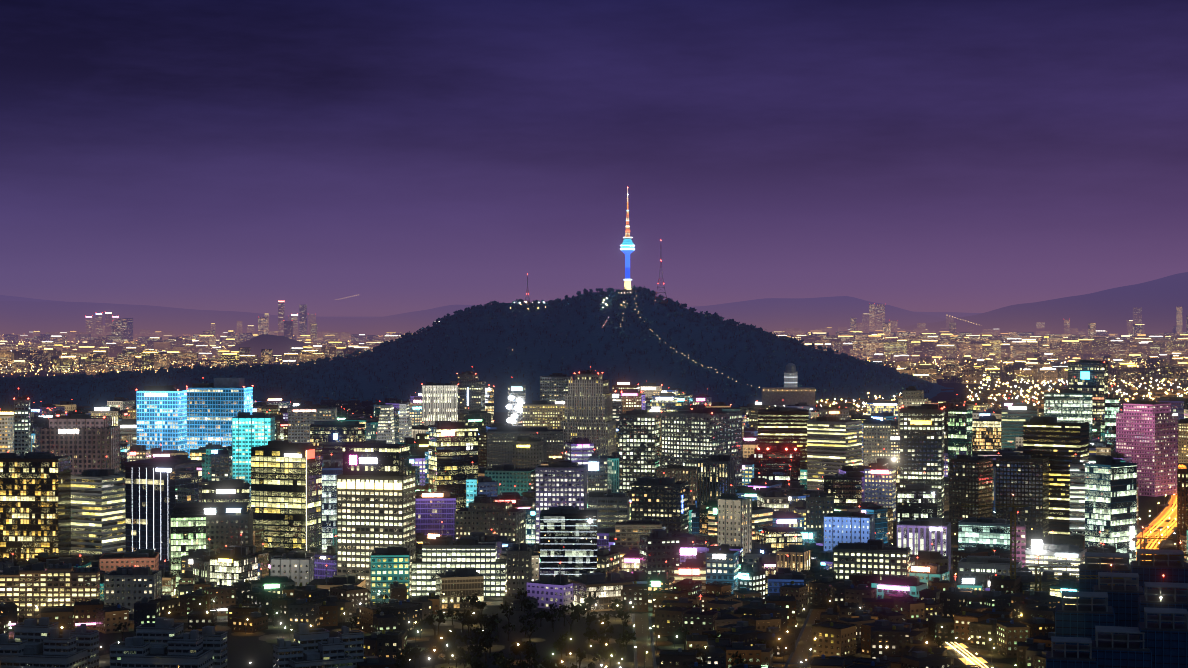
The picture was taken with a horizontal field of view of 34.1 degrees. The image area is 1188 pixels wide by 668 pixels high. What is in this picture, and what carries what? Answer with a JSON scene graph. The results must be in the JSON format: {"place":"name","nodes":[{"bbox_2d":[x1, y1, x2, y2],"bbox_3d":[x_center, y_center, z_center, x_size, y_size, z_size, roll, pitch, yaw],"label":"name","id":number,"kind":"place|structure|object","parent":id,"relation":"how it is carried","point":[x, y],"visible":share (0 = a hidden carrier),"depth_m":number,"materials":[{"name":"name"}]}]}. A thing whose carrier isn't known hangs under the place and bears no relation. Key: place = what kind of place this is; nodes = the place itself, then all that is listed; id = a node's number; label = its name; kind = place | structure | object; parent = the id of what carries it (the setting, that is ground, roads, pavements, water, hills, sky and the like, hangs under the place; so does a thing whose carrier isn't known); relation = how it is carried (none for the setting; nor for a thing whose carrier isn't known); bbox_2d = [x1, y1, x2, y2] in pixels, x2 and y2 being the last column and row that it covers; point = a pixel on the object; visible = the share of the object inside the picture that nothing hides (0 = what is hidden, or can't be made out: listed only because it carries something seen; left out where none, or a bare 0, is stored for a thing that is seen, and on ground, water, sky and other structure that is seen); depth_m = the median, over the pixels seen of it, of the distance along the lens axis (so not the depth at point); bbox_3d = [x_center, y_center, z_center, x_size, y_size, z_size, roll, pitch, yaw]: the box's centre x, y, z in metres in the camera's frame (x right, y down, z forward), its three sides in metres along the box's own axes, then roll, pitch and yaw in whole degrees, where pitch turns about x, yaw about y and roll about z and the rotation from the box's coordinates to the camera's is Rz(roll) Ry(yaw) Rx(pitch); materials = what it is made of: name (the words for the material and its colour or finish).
{"place":"outdoors","nodes":[
{"label":"outdoors","id":0,"kind":"place"},
{"bbox_2d":[229,334,311,363],"bbox_3d":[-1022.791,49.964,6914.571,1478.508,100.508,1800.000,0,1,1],"label":"hill","id":1,"kind":"structure","parent":0,"point":[278,345],"depth_m":6675.94,"materials":[{"name":"purple"}]},
{"bbox_2d":[0,296,944,329],"bbox_3d":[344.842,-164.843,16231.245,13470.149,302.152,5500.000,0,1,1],"label":"distant mountains","id":2,"kind":"structure","parent":0,"point":[830,306],"depth_m":15401.97,"materials":[{"name":"purple"}]},
{"bbox_2d":[0,295,979,318],"bbox_3d":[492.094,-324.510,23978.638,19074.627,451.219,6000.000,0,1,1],"label":"range","id":3,"kind":"structure","parent":0,"point":[15,298],"depth_m":23796.09,"materials":[{"name":"purple"}]},
{"bbox_2d":[0,317,1187,667],"bbox_3d":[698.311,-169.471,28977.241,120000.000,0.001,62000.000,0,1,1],"label":"ground","id":4,"kind":"structure","parent":0,"point":[246,651],"depth_m":1067.12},
{"bbox_2d":[0,617,363,667],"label":"apartments","id":5,"kind":"structure","parent":4,"relation":"on","point":[163,642],"depth_m":916.70,"materials":[{"name":"black"}]},
{"bbox_2d":[0,290,953,411],"bbox_3d":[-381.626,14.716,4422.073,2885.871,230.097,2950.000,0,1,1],"label":"mountain","id":6,"kind":"structure","parent":4,"relation":"on","point":[534,353],"depth_m":3876.59,"materials":[{"name":"black plant"}]},
{"bbox_2d":[0,285,957,667],"bbox_3d":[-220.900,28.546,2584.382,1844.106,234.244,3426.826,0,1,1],"label":"trees","id":7,"kind":"object","parent":6,"relation":"on","point":[198,373],"visible":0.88,"depth_m":3596.04,"materials":[{"name":"green plant"}]},
{"bbox_2d":[0,313,1185,344],"bbox_3d":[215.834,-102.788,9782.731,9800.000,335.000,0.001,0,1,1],"label":"haze","id":8,"kind":"object","parent":4,"relation":"on","point":[165,332],"depth_m":9813.86,"materials":[{"name":"purple"}]},
{"bbox_2d":[0,360,1187,667],"bbox_3d":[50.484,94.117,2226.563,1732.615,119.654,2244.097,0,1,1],"label":"city buildings","id":9,"kind":"structure","parent":4,"relation":"on","point":[588,482],"depth_m":1445.02,"materials":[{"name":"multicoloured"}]},
{"bbox_2d":[0,300,1187,383],"bbox_3d":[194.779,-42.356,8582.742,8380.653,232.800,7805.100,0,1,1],"label":"distant city","id":10,"kind":"object","parent":4,"relation":"on","point":[1132,357],"visible":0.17,"depth_m":6498.33,"materials":[{"name":"multicoloured"}]},
{"bbox_2d":[8,294,1187,667],"bbox_3d":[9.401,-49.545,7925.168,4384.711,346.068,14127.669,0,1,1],"label":"street lamps","id":11,"kind":"object","parent":4,"relation":"on","point":[588,658],"visible":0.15,"depth_m":1040.80,"materials":[{"name":"yellow"}]},
{"bbox_2d":[961,494,1187,667],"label":"construction site","id":12,"kind":"object","parent":4,"relation":"on","point":[1134,614],"visible":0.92,"depth_m":922.85,"materials":[{"name":"blue"}]},
{"bbox_2d":[0,0,1187,316],"label":"sky","id":13,"kind":"structure","parent":0,"point":[402,156],"materials":[{"name":"purple"}]},
{"bbox_2d":[17,465,1187,667],"bbox_3d":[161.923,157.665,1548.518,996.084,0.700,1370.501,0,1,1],"label":"roads","id":14,"kind":"structure","parent":0,"point":[1165,513],"depth_m":1083.04,"materials":[{"name":"yellow asphalt"}]},
{"bbox_2d":[916,272,1187,334],"bbox_3d":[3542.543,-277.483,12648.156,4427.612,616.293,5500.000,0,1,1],"label":"range","id":15,"kind":"structure","parent":0,"point":[1166,296],"depth_m":11699.61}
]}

